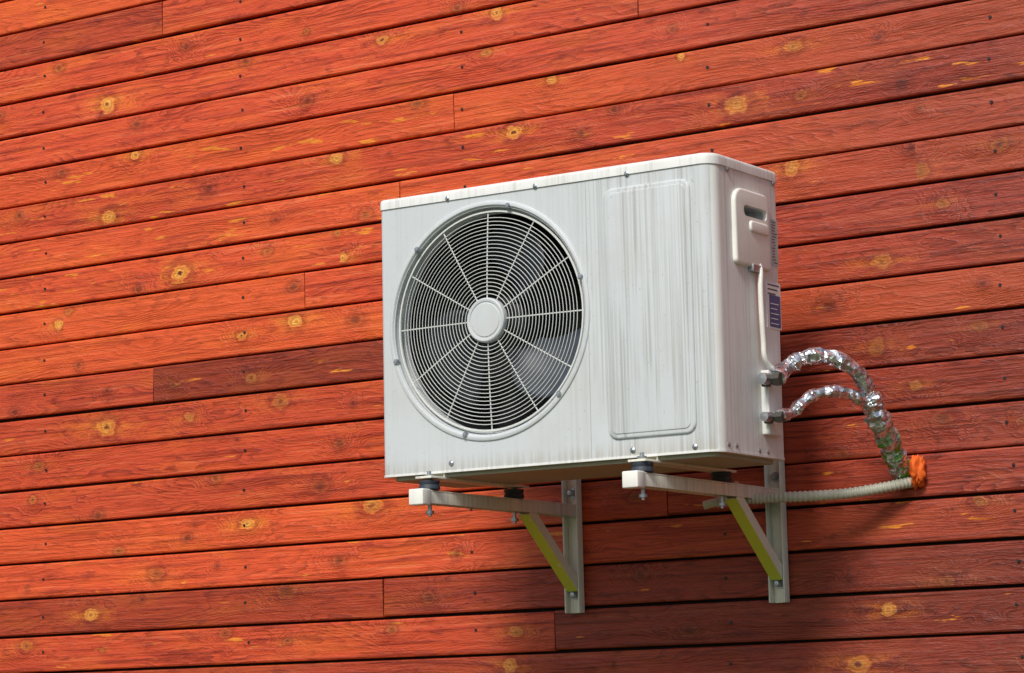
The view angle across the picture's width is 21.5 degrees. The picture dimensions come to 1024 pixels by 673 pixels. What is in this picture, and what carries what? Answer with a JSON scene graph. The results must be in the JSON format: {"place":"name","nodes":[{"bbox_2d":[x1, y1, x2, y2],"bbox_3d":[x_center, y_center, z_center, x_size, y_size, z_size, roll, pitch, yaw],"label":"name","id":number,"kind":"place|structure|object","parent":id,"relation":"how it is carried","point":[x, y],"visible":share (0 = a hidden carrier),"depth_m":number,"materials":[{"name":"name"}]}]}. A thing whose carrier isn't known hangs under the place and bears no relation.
{"place":"outdoors","nodes":[
{"label":"outdoors","id":0,"kind":"place"},
{"label":"ground","id":1,"kind":"structure","parent":0,"visible":0},
{"bbox_3d":[-0.359,2.440,6.162,16.000,0.420,0.180,-7,-10,33],"label":"plinth","id":2,"kind":"object","parent":1,"relation":"on","visible":0},
{"bbox_2d":[0,0,1023,672],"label":"backing","id":3,"kind":"object","parent":2,"relation":"on","point":[498,488],"visible":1,"depth_m":6.18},
{"bbox_2d":[0,0,1023,672],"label":"boards","id":4,"kind":"object","parent":3,"relation":"attached to","point":[802,72],"visible":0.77,"depth_m":6.24,"materials":[{"name":"brown wood"}]},
{"bbox_2d":[409,471,584,612],"bbox_3d":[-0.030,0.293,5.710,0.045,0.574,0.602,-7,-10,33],"label":"wall bracket","id":5,"kind":"object","parent":4,"relation":"attached to","point":[567,566],"depth_m":5.84,"materials":[{"name":"metal"}]},
{"bbox_2d":[380,153,785,488],"bbox_3d":[0.156,-0.016,5.513,0.854,0.598,0.363,-6,-10,33],"label":"air conditioner unit","id":6,"kind":"object","parent":5,"relation":"on","point":[613,321],"visible":1,"depth_m":5.38,"materials":[{"name":"paint"}]},
{"bbox_2d":[42,0,1023,665],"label":"nails","id":7,"kind":"object","parent":4,"relation":"attached to","point":[464,186],"visible":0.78,"depth_m":6.11,"materials":[{"name":"metal"}]},
{"bbox_2d":[622,440,789,602],"bbox_3d":[0.392,0.242,5.434,0.045,0.574,0.602,-7,-10,33],"label":"wall bracket","id":8,"kind":"object","parent":4,"relation":"attached to","point":[771,550],"depth_m":5.55,"materials":[{"name":"metal"}]},
{"bbox_2d":[702,476,912,509],"bbox_3d":[0.613,0.319,5.529,0.448,0.055,0.062,-3,-8,8],"label":"drain hose","id":9,"kind":"object","parent":4,"relation":"attached to","point":[836,494],"visible":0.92,"depth_m":5.51,"materials":[{"name":"plastic"}]},
{"bbox_2d":[771,347,909,479],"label":"refrigerant pipes","id":10,"kind":"object","parent":4,"relation":"attached to","point":[878,420],"visible":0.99,"depth_m":5.37,"materials":[{"name":"metal"}]},
{"bbox_2d":[909,454,925,490],"bbox_3d":[0.827,0.277,5.490,0.037,0.074,0.043,-2,-8,3],"label":"foam sealant","id":11,"kind":"object","parent":4,"relation":"attached to","point":[917,471],"visible":1,"depth_m":5.48,"materials":[{"name":"orange plastic"}]}
]}

